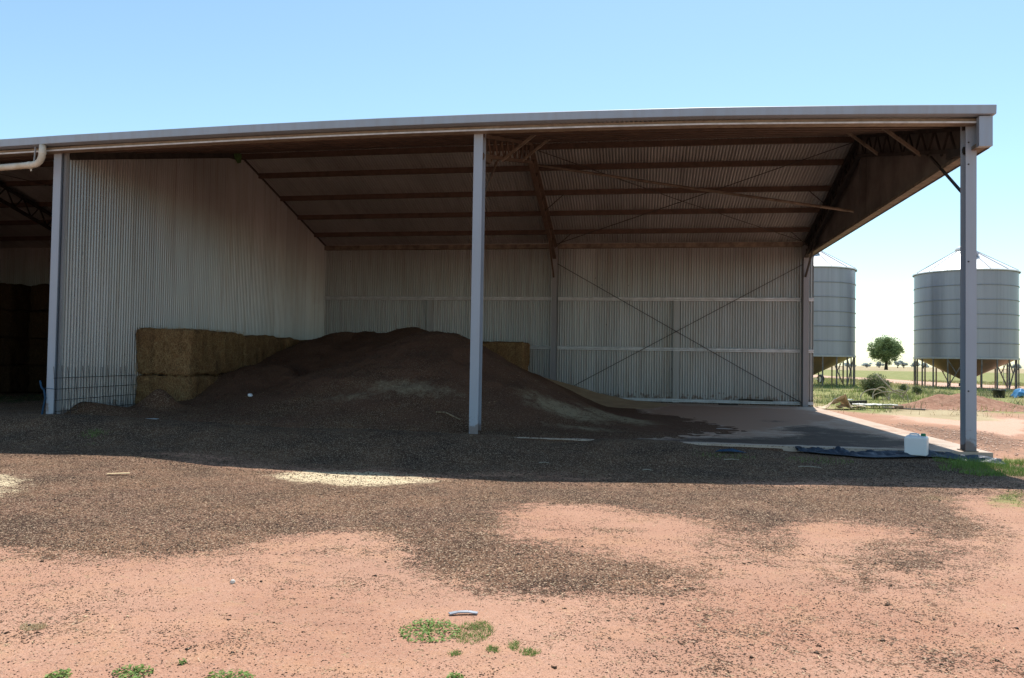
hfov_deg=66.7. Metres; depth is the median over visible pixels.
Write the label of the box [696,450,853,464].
grass
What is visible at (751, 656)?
manure lumps
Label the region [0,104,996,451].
farm shed
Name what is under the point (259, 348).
straw bale
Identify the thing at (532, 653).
grass tuft
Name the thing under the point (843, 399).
cardboard sheet
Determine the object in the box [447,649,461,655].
grass tuft
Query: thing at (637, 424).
manure heap
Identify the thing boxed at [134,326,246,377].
straw bale
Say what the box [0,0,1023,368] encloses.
sky
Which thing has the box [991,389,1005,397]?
tub
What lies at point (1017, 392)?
blue tarp
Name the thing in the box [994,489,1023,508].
grass
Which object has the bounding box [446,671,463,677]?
creeping weed
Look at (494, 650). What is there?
grass tuft
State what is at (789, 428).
concrete floor
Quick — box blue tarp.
[1011,388,1023,397]
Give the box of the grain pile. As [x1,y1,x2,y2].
[544,377,669,408]
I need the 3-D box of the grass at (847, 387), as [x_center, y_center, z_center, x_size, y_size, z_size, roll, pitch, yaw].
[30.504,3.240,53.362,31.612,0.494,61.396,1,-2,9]
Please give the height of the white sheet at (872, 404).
0.101 m
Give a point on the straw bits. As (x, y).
(430, 450)
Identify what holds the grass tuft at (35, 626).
on the ground at (388, 658)
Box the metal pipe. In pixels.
[882,407,925,410]
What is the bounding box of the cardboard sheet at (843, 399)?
[817,394,852,408]
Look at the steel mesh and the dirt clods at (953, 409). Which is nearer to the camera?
the steel mesh
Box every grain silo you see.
[813,251,856,385]
[912,246,1020,389]
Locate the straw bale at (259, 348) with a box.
[242,334,284,366]
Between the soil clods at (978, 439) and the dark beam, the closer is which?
the soil clods at (978, 439)
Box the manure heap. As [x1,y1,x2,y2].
[64,327,783,451]
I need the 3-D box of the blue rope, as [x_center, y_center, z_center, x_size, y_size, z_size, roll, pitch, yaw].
[-8.916,1.126,14.892,0.317,0.658,0.045,1,-2,9]
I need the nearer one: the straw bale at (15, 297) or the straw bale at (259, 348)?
the straw bale at (259, 348)
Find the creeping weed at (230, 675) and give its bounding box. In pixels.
[204,669,255,677]
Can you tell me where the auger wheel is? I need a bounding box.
[815,374,824,382]
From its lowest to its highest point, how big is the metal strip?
0.013 m
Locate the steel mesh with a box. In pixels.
[53,365,135,413]
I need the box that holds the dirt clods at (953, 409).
[823,403,1023,412]
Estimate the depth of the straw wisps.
6.35 m
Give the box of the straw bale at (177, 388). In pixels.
[133,371,221,403]
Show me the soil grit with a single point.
(459, 590)
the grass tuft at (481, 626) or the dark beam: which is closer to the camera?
the grass tuft at (481, 626)
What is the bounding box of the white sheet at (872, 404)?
[852,403,897,406]
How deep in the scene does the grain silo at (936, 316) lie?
53.77 m
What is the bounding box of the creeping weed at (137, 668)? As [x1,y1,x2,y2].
[111,664,153,677]
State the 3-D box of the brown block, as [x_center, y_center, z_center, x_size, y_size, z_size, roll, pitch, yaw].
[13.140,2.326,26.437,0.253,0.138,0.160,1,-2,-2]
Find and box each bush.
[859,372,891,398]
[899,384,906,390]
[911,386,922,394]
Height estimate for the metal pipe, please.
0.086 m
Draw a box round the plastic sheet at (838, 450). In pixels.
[795,446,1004,463]
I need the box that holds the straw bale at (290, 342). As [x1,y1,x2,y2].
[278,337,306,348]
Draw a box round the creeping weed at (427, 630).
[398,618,460,642]
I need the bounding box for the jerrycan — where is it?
[904,433,928,455]
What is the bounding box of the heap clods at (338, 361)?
[180,327,469,403]
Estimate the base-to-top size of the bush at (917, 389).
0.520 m
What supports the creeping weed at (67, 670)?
on the ground at (388, 658)
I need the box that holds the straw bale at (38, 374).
[28,366,46,392]
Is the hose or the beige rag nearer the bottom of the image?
the beige rag
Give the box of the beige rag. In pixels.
[835,404,865,408]
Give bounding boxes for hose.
[860,373,908,399]
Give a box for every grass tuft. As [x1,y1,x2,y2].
[17,622,46,630]
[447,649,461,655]
[453,619,494,644]
[483,644,500,653]
[505,639,520,650]
[516,646,541,655]
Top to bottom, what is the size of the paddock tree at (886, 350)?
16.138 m
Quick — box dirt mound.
[893,393,1023,411]
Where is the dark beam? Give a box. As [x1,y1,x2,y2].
[840,400,866,404]
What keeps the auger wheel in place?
on the ground at (388, 658)
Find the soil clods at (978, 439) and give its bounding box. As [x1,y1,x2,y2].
[892,422,1023,458]
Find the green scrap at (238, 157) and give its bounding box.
[234,153,241,162]
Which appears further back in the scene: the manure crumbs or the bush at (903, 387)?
the bush at (903, 387)
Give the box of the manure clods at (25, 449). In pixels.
[0,347,1022,494]
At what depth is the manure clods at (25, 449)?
12.02 m
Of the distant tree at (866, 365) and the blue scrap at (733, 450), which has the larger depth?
the distant tree at (866, 365)
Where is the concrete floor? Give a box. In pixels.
[516,403,992,459]
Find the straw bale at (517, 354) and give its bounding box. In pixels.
[482,341,531,370]
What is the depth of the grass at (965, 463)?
11.21 m
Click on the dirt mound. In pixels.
(951, 402)
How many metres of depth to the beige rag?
26.46 m
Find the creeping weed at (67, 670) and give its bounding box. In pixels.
[43,668,72,677]
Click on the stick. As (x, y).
(448, 413)
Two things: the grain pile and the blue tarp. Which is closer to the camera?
the grain pile
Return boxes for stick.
[436,411,460,419]
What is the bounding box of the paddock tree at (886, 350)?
[865,334,906,369]
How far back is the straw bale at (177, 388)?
17.13 m
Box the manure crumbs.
[0,448,1023,677]
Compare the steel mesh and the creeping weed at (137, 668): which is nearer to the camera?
the creeping weed at (137, 668)
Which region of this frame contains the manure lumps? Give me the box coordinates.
[0,448,1018,676]
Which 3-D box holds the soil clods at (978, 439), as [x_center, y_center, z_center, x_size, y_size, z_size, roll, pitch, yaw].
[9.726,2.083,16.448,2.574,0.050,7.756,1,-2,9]
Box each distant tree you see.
[861,362,872,367]
[899,360,907,367]
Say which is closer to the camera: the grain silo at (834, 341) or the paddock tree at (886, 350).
the grain silo at (834, 341)
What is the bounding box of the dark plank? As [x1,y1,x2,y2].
[739,399,772,400]
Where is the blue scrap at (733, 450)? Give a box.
[715,448,746,452]
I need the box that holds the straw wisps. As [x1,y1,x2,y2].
[4,453,1003,676]
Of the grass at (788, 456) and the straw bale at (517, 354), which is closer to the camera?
the grass at (788, 456)
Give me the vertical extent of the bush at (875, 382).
1.271 m
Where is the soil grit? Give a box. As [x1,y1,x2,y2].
[0,449,1023,677]
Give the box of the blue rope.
[39,380,51,413]
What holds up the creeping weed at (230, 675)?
on the ground at (388, 658)
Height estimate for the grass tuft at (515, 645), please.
0.024 m
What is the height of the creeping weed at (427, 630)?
0.034 m
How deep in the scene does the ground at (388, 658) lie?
5.93 m
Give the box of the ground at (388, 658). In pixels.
[0,366,1023,677]
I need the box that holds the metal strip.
[448,610,477,614]
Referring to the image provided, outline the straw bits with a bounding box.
[2,360,856,485]
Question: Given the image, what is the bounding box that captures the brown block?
[894,405,903,409]
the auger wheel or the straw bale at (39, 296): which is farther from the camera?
the auger wheel
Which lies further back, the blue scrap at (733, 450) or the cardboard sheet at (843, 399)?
the cardboard sheet at (843, 399)
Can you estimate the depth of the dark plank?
24.96 m
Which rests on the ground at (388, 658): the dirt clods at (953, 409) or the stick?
the dirt clods at (953, 409)
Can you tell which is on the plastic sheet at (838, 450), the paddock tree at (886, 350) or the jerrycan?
the jerrycan
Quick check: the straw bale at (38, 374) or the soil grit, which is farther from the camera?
the straw bale at (38, 374)
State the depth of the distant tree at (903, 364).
709.11 m
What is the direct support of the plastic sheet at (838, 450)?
on the ground at (388, 658)
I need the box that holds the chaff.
[0,449,1023,677]
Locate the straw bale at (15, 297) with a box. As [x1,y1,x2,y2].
[0,282,31,310]
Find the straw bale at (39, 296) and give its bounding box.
[30,284,49,311]
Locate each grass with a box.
[0,394,43,402]
[77,428,106,445]
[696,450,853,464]
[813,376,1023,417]
[813,377,1023,411]
[932,453,1023,476]
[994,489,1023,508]
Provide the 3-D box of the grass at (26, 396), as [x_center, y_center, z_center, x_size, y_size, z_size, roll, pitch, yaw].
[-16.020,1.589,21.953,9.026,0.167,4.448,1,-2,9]
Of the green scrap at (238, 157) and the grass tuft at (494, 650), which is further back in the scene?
the green scrap at (238, 157)
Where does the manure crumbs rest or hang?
on the ground at (388, 658)

